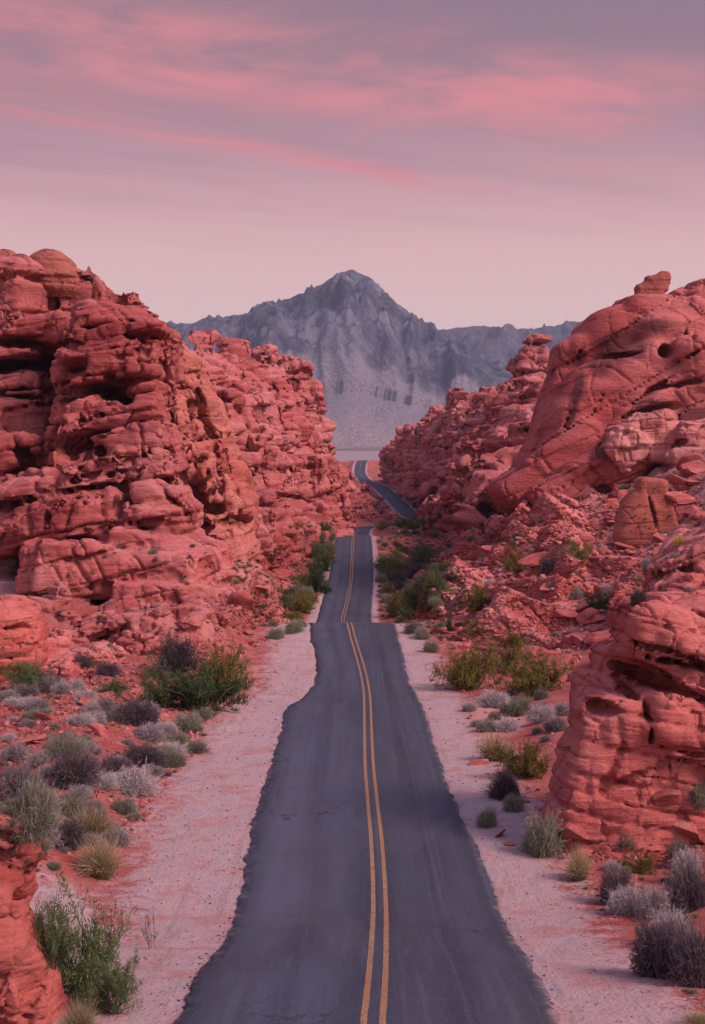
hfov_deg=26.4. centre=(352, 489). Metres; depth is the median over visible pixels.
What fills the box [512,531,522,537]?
twiggy brush
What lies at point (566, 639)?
boulder
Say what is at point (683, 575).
rock outcrop
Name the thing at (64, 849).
sagebrush
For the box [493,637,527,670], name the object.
olive bush
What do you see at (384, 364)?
mountain
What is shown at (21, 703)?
sagebrush
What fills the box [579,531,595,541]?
boulder
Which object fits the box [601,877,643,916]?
sagebrush
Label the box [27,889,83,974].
green bush
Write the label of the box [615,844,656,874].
olive bush
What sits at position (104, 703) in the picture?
sagebrush
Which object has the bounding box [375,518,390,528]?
olive bush
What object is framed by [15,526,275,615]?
rock outcrop
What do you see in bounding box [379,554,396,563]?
rabbitbrush
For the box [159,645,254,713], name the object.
green bush
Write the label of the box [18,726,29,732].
boulder
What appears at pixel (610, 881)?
twiggy brush
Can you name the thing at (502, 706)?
sagebrush
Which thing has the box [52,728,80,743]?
rabbitbrush
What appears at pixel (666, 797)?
boulder
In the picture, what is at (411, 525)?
olive bush
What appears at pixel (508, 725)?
sagebrush
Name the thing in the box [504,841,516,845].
boulder
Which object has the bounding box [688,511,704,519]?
boulder
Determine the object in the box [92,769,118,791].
sagebrush
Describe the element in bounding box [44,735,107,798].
twiggy brush
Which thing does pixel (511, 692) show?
sagebrush
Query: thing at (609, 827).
boulder
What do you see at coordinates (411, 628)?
rabbitbrush
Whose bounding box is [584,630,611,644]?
boulder
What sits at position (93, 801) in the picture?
sagebrush
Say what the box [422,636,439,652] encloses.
rabbitbrush
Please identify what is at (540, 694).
sagebrush
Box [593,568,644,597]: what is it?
rock ledge
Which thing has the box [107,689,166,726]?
twiggy brush
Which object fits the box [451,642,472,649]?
boulder
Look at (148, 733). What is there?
sagebrush
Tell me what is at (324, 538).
rabbitbrush
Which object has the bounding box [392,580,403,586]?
twiggy brush
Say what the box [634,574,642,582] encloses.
grass tuft
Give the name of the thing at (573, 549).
olive bush
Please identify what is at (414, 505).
twiggy brush
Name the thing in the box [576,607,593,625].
boulder
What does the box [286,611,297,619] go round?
green bush
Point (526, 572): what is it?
rock ledge
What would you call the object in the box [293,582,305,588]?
rabbitbrush
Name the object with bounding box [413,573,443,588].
olive bush
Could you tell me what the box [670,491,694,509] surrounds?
boulder
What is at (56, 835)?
sagebrush
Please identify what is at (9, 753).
sagebrush
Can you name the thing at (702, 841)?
boulder
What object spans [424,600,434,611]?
olive bush
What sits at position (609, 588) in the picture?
sagebrush
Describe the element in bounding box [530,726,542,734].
rabbitbrush
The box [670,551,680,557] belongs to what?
sagebrush
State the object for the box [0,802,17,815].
rabbitbrush
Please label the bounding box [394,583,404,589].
twiggy brush
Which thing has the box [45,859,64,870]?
rabbitbrush
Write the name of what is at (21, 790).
sagebrush
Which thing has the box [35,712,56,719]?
boulder
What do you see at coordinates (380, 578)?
rabbitbrush
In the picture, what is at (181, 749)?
sagebrush
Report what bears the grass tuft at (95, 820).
on the ground
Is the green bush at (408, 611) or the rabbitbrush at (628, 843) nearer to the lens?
the rabbitbrush at (628, 843)
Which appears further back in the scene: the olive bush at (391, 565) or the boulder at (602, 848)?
the olive bush at (391, 565)
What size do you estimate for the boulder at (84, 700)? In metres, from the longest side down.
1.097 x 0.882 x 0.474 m
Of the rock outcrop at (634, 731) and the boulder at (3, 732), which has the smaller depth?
the rock outcrop at (634, 731)
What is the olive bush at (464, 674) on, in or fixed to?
on the ground
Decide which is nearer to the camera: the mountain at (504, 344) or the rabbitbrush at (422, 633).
the rabbitbrush at (422, 633)
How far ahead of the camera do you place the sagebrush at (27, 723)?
67.91 m
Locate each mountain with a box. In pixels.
[167,269,512,447]
[334,320,581,449]
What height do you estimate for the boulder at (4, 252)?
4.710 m
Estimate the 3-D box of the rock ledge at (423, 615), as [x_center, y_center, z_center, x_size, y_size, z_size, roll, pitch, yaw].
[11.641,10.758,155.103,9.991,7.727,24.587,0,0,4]
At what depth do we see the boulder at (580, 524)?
171.44 m
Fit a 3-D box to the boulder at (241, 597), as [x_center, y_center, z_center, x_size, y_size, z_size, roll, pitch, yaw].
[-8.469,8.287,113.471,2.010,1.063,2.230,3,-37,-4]
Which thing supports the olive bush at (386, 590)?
on the ground
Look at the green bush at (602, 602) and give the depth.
111.52 m
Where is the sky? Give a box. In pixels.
[0,0,704,329]
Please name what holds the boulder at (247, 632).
on the ground
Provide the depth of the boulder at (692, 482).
165.99 m
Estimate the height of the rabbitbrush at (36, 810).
1.715 m
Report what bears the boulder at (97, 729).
on the ground
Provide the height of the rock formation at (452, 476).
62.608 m
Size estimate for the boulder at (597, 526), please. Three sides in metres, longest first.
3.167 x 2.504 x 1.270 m
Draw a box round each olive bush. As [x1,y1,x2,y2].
[90,650,106,665]
[183,634,252,688]
[230,578,240,584]
[286,570,309,582]
[286,588,315,612]
[289,610,304,617]
[304,592,318,602]
[312,543,330,556]
[314,550,336,563]
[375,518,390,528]
[378,585,395,594]
[381,557,401,571]
[382,561,406,572]
[382,587,410,616]
[387,549,404,558]
[391,541,404,546]
[391,561,408,572]
[398,528,411,533]
[403,517,420,529]
[409,578,449,597]
[412,540,434,557]
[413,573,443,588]
[422,563,432,571]
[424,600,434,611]
[428,528,441,537]
[429,632,508,690]
[461,617,485,635]
[466,579,489,615]
[491,735,556,779]
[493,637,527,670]
[495,631,576,696]
[498,543,530,573]
[499,627,535,649]
[554,537,593,563]
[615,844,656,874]
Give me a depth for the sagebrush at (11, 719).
71.08 m
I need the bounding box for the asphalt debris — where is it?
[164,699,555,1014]
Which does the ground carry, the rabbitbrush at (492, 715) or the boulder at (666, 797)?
the rabbitbrush at (492, 715)
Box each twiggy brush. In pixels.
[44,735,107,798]
[53,816,92,849]
[73,648,92,669]
[94,658,123,676]
[99,748,138,773]
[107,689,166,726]
[117,738,170,768]
[151,619,200,677]
[388,567,409,582]
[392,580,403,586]
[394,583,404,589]
[403,560,427,578]
[406,548,422,560]
[411,499,417,507]
[411,580,424,589]
[430,561,440,568]
[438,567,451,581]
[478,765,525,800]
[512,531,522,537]
[536,552,558,574]
[596,855,634,904]
[626,892,683,980]
[628,582,649,606]
[659,847,704,914]
[662,897,704,988]
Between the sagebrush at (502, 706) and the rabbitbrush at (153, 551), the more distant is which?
the rabbitbrush at (153, 551)
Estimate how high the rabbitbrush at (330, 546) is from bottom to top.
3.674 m
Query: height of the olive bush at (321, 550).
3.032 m
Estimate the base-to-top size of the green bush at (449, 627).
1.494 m
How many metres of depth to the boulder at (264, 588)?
131.99 m
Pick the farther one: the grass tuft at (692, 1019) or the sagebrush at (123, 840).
the sagebrush at (123, 840)
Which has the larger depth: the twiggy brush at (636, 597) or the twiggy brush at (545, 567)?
the twiggy brush at (545, 567)
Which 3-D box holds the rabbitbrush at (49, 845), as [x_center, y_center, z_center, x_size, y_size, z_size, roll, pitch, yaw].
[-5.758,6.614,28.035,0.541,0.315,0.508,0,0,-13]
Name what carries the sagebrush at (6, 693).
on the ground
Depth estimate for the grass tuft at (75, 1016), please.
26.29 m
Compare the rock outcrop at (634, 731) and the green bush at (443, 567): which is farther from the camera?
the green bush at (443, 567)
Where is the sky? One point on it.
(527, 164)
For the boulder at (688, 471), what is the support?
on the ground
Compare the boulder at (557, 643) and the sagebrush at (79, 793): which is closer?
the sagebrush at (79, 793)
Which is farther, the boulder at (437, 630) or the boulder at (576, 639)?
the boulder at (437, 630)
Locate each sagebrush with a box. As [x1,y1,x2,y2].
[0,687,20,700]
[0,733,16,741]
[0,737,30,763]
[0,753,44,800]
[1,695,19,705]
[6,716,18,721]
[12,681,40,696]
[13,694,40,708]
[15,786,27,793]
[19,718,36,727]
[24,697,53,710]
[24,746,51,766]
[34,671,63,691]
[34,788,56,798]
[35,762,55,778]
[46,827,69,846]
[48,723,59,728]
[50,678,73,694]
[58,845,71,852]
[59,709,95,726]
[60,790,90,802]
[65,782,94,797]
[69,678,86,689]
[71,686,99,705]
[71,712,88,725]
[80,698,101,714]
[80,738,97,751]
[82,828,107,848]
[84,750,101,765]
[85,796,103,809]
[86,800,109,820]
[89,710,107,724]
[91,745,103,754]
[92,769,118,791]
[93,697,114,711]
[100,822,132,847]
[103,755,163,797]
[103,822,119,831]
[120,739,133,744]
[126,740,156,751]
[129,719,167,742]
[142,698,161,714]
[143,762,163,775]
[155,721,168,731]
[157,737,189,753]
[159,719,178,730]
[160,721,179,733]
[162,770,172,775]
[460,700,478,711]
[468,718,481,727]
[472,687,512,708]
[482,578,494,585]
[492,713,522,732]
[496,700,509,713]
[505,689,520,696]
[525,701,557,722]
[533,687,548,699]
[538,732,550,741]
[539,716,568,732]
[553,701,568,715]
[568,583,584,600]
[599,583,614,595]
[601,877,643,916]
[602,858,623,872]
[634,881,677,920]
[641,556,650,568]
[646,902,697,941]
[665,841,704,877]
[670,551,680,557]
[683,586,691,591]
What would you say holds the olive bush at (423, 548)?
on the ground
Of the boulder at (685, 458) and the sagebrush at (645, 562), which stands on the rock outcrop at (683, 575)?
the sagebrush at (645, 562)
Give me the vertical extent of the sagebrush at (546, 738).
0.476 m
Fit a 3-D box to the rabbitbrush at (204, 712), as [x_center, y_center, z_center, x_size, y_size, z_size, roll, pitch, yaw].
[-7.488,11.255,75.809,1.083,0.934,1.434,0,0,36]
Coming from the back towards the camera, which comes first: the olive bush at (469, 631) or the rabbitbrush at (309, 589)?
the rabbitbrush at (309, 589)
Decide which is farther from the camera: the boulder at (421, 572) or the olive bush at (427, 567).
the boulder at (421, 572)
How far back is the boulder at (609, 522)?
166.06 m
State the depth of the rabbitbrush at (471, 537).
205.08 m
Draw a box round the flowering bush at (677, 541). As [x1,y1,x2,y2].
[671,534,684,545]
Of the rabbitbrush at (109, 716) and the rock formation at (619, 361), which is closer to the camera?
the rabbitbrush at (109, 716)
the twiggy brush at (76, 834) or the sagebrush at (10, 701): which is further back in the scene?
the sagebrush at (10, 701)
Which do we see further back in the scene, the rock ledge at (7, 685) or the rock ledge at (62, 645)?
the rock ledge at (62, 645)
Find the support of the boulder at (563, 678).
on the ground
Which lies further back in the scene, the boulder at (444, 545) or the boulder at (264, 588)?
the boulder at (444, 545)
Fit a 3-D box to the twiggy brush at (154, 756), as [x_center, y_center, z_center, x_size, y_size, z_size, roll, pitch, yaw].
[-8.627,10.808,60.838,2.138,1.553,2.310,0,0,37]
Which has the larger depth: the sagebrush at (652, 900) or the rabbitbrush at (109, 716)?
the rabbitbrush at (109, 716)
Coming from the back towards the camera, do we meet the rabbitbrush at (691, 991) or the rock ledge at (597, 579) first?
the rock ledge at (597, 579)
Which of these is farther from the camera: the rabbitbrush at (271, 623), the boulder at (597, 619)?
the rabbitbrush at (271, 623)
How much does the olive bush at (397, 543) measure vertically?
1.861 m
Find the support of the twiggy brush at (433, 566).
on the ground
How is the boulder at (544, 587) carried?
on the ground
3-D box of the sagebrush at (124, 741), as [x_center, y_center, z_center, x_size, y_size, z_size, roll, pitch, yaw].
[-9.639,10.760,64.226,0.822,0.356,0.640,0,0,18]
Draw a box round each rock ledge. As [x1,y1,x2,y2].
[0,581,253,655]
[0,679,16,690]
[38,628,126,682]
[72,597,89,605]
[86,668,96,678]
[254,616,264,621]
[263,608,289,623]
[411,609,418,618]
[417,556,502,621]
[426,528,497,574]
[427,554,451,564]
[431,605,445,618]
[445,575,597,651]
[462,560,491,569]
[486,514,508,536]
[488,520,587,566]
[506,567,529,578]
[508,484,600,526]
[529,492,611,524]
[530,533,650,578]
[588,576,606,583]
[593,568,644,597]
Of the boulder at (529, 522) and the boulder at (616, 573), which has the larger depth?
the boulder at (529, 522)
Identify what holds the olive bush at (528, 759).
on the ground
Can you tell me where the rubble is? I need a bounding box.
[0,471,704,1022]
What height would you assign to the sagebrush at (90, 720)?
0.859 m
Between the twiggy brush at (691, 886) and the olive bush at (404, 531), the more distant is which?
the olive bush at (404, 531)
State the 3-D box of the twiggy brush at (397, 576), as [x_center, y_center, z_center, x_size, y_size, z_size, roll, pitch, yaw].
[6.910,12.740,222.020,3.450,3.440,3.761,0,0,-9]
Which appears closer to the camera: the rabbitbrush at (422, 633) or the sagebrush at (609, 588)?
the rabbitbrush at (422, 633)
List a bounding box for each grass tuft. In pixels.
[54,989,104,1023]
[67,800,125,838]
[67,829,133,879]
[468,727,519,761]
[559,842,597,881]
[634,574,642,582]
[676,1009,704,1023]
[688,911,701,917]
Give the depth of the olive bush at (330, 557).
244.25 m
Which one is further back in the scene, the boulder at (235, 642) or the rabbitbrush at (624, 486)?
the rabbitbrush at (624, 486)
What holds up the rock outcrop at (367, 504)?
on the ground
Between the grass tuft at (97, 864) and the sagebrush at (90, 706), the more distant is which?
the sagebrush at (90, 706)
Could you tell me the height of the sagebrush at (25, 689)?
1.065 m
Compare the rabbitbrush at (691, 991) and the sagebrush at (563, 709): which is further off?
the sagebrush at (563, 709)
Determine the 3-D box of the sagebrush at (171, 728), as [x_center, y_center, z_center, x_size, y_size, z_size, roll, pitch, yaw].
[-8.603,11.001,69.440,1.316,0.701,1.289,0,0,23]
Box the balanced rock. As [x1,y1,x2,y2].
[634,271,670,294]
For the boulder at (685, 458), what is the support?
on the ground
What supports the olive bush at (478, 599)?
on the ground
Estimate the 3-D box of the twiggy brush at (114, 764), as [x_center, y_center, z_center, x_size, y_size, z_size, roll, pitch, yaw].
[-8.774,10.236,56.066,1.588,1.670,1.554,0,0,-2]
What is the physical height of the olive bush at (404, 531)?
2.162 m
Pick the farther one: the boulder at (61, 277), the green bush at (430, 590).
the boulder at (61, 277)
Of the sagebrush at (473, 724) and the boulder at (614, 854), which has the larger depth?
the sagebrush at (473, 724)
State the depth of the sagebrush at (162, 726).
69.22 m
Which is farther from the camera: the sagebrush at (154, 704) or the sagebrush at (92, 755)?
the sagebrush at (154, 704)
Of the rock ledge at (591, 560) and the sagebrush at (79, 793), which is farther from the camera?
the rock ledge at (591, 560)
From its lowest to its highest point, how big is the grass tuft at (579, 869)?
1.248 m
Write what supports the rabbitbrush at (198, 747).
on the ground
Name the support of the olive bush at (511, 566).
on the ground
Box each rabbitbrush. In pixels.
[0,794,23,806]
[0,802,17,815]
[5,762,69,847]
[17,708,41,720]
[30,705,55,713]
[36,729,90,758]
[41,839,57,850]
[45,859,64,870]
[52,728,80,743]
[52,786,92,818]
[67,732,96,745]
[98,708,117,721]
[110,701,125,715]
[112,793,138,814]
[123,789,132,795]
[124,811,144,820]
[149,548,157,553]
[151,741,176,761]
[161,744,188,767]
[164,727,191,745]
[174,708,203,732]
[182,738,211,754]
[183,722,203,732]
[192,705,213,721]
[266,626,285,639]
[267,619,278,626]
[284,618,305,633]
[291,617,307,627]
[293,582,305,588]
[302,583,312,593]
[319,531,326,540]
[321,541,337,555]
[330,530,337,540]
[374,572,388,582]
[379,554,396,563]
[380,592,395,602]
[395,615,404,622]
[402,619,424,633]
[404,579,417,592]
[413,624,432,639]
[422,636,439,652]
[427,596,445,605]
[432,619,445,631]
[466,535,475,541]
[473,801,501,828]
[474,717,496,732]
[486,710,502,720]
[499,788,527,812]
[505,690,536,716]
[514,802,570,858]
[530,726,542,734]
[614,834,637,850]
[618,483,629,489]
[666,835,691,862]
[684,773,704,813]
[686,988,697,993]
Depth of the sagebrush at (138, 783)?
54.46 m
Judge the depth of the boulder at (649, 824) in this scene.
46.80 m
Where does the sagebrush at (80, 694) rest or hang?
on the ground
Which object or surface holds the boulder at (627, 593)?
on the ground
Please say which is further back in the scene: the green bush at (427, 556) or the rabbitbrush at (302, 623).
the green bush at (427, 556)
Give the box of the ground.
[0,450,704,1023]
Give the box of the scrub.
[0,370,702,998]
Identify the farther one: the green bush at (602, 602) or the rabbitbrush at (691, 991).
the green bush at (602, 602)
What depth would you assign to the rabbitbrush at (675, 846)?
45.16 m
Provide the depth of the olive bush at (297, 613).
189.72 m
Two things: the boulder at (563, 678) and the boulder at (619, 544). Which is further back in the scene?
the boulder at (619, 544)
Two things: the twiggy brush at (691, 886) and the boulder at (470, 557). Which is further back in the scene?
the boulder at (470, 557)
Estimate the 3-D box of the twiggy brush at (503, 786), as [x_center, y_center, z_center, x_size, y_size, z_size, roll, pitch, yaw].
[5.569,10.871,55.219,1.672,1.635,1.428,0,0,-39]
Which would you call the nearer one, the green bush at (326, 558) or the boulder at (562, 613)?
the boulder at (562, 613)
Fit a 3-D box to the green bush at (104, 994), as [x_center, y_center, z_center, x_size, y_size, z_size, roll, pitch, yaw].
[-4.440,9.024,28.036,1.324,1.681,1.331,0,0,10]
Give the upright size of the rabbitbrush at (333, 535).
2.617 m
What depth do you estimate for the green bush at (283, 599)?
192.52 m
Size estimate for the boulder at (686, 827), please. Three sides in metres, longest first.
1.455 x 1.192 x 0.683 m
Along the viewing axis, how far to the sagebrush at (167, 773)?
59.70 m
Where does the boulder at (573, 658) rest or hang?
on the ground
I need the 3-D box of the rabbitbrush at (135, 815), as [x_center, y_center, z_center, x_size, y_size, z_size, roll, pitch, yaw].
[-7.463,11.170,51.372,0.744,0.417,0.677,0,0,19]
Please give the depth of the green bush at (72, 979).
28.94 m
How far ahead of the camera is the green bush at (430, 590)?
145.19 m
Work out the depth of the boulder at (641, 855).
46.65 m
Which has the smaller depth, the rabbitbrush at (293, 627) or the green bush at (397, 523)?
the rabbitbrush at (293, 627)
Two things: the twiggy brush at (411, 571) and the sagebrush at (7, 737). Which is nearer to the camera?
the sagebrush at (7, 737)
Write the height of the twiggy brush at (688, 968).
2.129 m
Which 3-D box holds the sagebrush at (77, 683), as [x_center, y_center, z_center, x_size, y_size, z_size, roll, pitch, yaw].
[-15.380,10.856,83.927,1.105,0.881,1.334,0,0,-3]
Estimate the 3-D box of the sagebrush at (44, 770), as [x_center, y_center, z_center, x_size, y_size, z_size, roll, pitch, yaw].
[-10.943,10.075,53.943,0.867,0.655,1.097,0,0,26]
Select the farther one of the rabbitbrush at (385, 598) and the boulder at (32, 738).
the rabbitbrush at (385, 598)
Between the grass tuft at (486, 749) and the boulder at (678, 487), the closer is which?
the grass tuft at (486, 749)
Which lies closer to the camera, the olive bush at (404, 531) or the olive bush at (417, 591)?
the olive bush at (417, 591)
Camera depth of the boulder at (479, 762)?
62.50 m
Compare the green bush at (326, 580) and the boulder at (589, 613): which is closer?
the boulder at (589, 613)
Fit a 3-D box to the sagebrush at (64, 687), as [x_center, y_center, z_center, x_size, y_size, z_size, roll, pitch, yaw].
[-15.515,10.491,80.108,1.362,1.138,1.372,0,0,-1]
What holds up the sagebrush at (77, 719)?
on the ground
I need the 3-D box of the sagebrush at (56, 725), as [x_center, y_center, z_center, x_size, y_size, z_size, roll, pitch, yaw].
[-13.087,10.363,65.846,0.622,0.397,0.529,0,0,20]
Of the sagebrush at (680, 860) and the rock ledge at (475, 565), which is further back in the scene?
the rock ledge at (475, 565)
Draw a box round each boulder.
[0,249,15,255]
[0,596,49,681]
[0,730,10,738]
[6,728,18,733]
[6,740,16,747]
[15,734,46,746]
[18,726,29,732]
[29,248,82,297]
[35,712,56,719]
[61,728,82,737]
[78,696,95,705]
[89,722,108,736]
[134,635,154,641]
[212,641,223,648]
[227,590,253,611]
[232,639,238,644]
[242,629,254,634]
[245,639,254,643]
[255,582,270,590]
[271,569,292,577]
[275,575,283,580]
[395,551,408,560]
[412,569,427,579]
[431,627,446,632]
[441,542,447,547]
[442,516,454,524]
[451,614,469,626]
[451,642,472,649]
[464,553,482,559]
[470,759,488,765]
[480,545,492,554]
[495,829,505,836]
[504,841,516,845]
[509,645,539,656]
[517,551,548,566]
[524,519,535,526]
[537,648,546,654]
[537,652,553,664]
[539,582,553,592]
[543,650,557,655]
[546,654,571,669]
[548,666,566,682]
[553,609,577,618]
[555,641,561,648]
[559,644,572,648]
[559,822,589,840]
[561,633,585,644]
[562,654,578,661]
[569,558,584,566]
[569,635,582,645]
[575,521,589,530]
[576,601,608,612]
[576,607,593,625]
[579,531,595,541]
[581,589,593,596]
[583,608,598,618]
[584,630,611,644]
[589,522,605,530]
[589,613,605,623]
[595,485,610,493]
[595,509,611,514]
[595,845,610,854]
[596,545,607,554]
[600,851,623,858]
[601,820,623,834]
[602,498,618,508]
[603,520,614,525]
[609,570,620,576]
[610,483,619,491]
[612,477,678,549]
[612,541,635,549]
[613,489,627,496]
[623,590,641,595]
[624,549,635,553]
[624,800,640,807]
[631,852,643,859]
[644,823,655,826]
[648,847,661,852]
[650,854,659,862]
[651,788,680,806]
[652,534,665,542]
[661,856,673,868]
[665,492,677,502]
[668,474,688,485]
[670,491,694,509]
[672,817,699,842]
[673,484,690,491]
[675,505,699,514]
[675,512,683,519]
[676,453,704,469]
[678,499,696,505]
[679,460,704,475]
[679,467,700,475]
[686,480,700,485]
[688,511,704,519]
[694,838,704,843]
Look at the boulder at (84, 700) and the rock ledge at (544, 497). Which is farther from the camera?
the rock ledge at (544, 497)
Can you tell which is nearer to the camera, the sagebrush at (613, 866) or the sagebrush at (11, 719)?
the sagebrush at (613, 866)
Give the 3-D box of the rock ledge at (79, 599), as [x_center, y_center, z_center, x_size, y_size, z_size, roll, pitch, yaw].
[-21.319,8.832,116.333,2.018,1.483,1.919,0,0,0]
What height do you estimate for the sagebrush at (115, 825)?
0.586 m
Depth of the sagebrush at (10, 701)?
76.21 m
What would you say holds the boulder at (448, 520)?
on the ground
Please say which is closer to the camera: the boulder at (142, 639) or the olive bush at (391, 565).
the boulder at (142, 639)
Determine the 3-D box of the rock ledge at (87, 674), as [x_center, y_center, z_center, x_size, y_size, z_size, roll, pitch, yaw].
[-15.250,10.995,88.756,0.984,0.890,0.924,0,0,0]
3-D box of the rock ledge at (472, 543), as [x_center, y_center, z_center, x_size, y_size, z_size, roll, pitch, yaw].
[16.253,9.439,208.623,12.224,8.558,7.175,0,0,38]
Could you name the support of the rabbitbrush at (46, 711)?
on the ground
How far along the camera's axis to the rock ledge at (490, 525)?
195.81 m
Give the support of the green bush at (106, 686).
on the ground
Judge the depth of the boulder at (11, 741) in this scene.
63.28 m
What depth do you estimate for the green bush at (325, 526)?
254.40 m
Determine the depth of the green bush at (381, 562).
235.66 m
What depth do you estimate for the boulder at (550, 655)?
98.41 m
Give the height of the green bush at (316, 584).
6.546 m
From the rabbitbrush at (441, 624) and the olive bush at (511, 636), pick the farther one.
the rabbitbrush at (441, 624)
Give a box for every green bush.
[0,650,51,688]
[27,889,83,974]
[32,871,138,1005]
[79,929,143,1016]
[98,677,130,693]
[133,651,189,707]
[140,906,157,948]
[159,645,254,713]
[276,582,303,595]
[278,591,292,606]
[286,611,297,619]
[306,541,322,559]
[306,554,332,594]
[314,543,333,571]
[317,518,334,530]
[322,575,328,584]
[369,551,399,570]
[389,513,410,526]
[400,585,426,611]
[400,606,412,619]
[407,544,442,564]
[410,518,432,525]
[414,563,448,591]
[416,580,449,597]
[427,585,456,600]
[434,560,453,571]
[445,614,455,631]
[585,588,609,609]
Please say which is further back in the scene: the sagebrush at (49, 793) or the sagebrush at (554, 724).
the sagebrush at (554, 724)
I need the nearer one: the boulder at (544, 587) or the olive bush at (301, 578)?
the boulder at (544, 587)
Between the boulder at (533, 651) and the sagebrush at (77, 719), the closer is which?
the sagebrush at (77, 719)
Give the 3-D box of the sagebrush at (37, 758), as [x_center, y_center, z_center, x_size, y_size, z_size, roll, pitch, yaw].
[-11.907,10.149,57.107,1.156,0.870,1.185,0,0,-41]
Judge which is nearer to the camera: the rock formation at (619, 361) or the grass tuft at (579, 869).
the grass tuft at (579, 869)
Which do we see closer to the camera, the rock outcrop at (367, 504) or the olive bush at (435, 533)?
the olive bush at (435, 533)
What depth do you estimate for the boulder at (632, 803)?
46.80 m
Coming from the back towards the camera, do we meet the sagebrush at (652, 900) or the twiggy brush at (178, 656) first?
the twiggy brush at (178, 656)
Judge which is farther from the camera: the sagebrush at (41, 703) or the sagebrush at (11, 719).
the sagebrush at (41, 703)
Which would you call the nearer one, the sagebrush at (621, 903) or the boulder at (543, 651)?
the sagebrush at (621, 903)
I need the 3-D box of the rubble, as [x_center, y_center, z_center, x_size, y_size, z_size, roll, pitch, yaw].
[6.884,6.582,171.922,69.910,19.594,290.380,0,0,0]
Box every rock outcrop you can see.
[0,806,73,1023]
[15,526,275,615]
[52,600,214,655]
[332,456,396,521]
[537,586,704,857]
[599,408,704,473]
[641,525,704,592]
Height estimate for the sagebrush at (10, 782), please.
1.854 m
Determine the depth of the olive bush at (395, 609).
189.69 m
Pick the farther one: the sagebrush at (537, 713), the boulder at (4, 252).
the boulder at (4, 252)
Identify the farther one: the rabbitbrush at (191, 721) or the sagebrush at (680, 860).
the rabbitbrush at (191, 721)
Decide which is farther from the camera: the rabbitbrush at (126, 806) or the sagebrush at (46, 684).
the sagebrush at (46, 684)
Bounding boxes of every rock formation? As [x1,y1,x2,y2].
[0,253,206,559]
[165,343,264,563]
[183,330,355,569]
[377,333,551,534]
[488,278,704,512]
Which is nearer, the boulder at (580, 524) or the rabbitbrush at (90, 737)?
the rabbitbrush at (90, 737)
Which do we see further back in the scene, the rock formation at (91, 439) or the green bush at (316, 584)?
the green bush at (316, 584)
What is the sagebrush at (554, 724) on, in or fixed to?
on the ground
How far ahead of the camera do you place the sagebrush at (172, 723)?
70.08 m
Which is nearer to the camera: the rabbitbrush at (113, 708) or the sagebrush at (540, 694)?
the rabbitbrush at (113, 708)
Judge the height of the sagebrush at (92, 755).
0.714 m
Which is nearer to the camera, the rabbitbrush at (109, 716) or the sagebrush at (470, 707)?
the rabbitbrush at (109, 716)
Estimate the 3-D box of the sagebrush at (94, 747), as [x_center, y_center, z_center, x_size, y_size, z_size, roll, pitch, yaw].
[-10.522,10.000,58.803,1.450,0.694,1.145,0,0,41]
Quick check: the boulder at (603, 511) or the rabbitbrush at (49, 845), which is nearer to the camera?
the rabbitbrush at (49, 845)
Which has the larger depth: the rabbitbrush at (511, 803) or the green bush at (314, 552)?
the green bush at (314, 552)
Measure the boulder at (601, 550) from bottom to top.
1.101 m
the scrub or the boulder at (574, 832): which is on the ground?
the scrub
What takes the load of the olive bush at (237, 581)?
on the rock outcrop at (64, 557)
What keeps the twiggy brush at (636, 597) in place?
on the rock outcrop at (634, 731)
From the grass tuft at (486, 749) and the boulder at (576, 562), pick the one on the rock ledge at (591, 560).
the boulder at (576, 562)
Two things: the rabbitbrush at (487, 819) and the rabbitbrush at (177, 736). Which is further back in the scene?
the rabbitbrush at (177, 736)
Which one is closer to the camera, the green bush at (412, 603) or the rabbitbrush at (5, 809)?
the rabbitbrush at (5, 809)
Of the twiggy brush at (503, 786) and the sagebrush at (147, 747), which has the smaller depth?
the twiggy brush at (503, 786)
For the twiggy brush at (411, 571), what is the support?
on the ground
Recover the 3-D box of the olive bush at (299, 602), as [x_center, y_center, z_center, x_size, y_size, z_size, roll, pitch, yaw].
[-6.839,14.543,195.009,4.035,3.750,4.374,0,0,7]
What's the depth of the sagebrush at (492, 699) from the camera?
79.94 m
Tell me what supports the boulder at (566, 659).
on the ground
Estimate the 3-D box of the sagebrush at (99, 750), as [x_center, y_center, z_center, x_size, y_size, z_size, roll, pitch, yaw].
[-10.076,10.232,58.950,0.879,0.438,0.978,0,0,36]
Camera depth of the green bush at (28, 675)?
82.14 m
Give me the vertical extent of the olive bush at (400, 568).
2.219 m
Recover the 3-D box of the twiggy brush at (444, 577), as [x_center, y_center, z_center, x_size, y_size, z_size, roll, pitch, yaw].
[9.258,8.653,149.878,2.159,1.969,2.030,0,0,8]
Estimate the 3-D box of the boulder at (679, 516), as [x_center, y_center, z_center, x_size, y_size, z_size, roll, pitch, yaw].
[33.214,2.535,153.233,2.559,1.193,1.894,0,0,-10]
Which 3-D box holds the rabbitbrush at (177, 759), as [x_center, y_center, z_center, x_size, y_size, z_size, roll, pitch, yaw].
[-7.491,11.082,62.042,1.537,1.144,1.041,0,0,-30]
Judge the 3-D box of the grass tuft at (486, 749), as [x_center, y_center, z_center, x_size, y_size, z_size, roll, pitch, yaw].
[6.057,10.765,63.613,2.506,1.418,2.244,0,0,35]
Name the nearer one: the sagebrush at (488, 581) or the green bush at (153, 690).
the green bush at (153, 690)
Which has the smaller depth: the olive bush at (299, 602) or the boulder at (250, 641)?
the boulder at (250, 641)
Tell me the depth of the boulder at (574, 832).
46.46 m
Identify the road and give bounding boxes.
[174,460,557,1023]

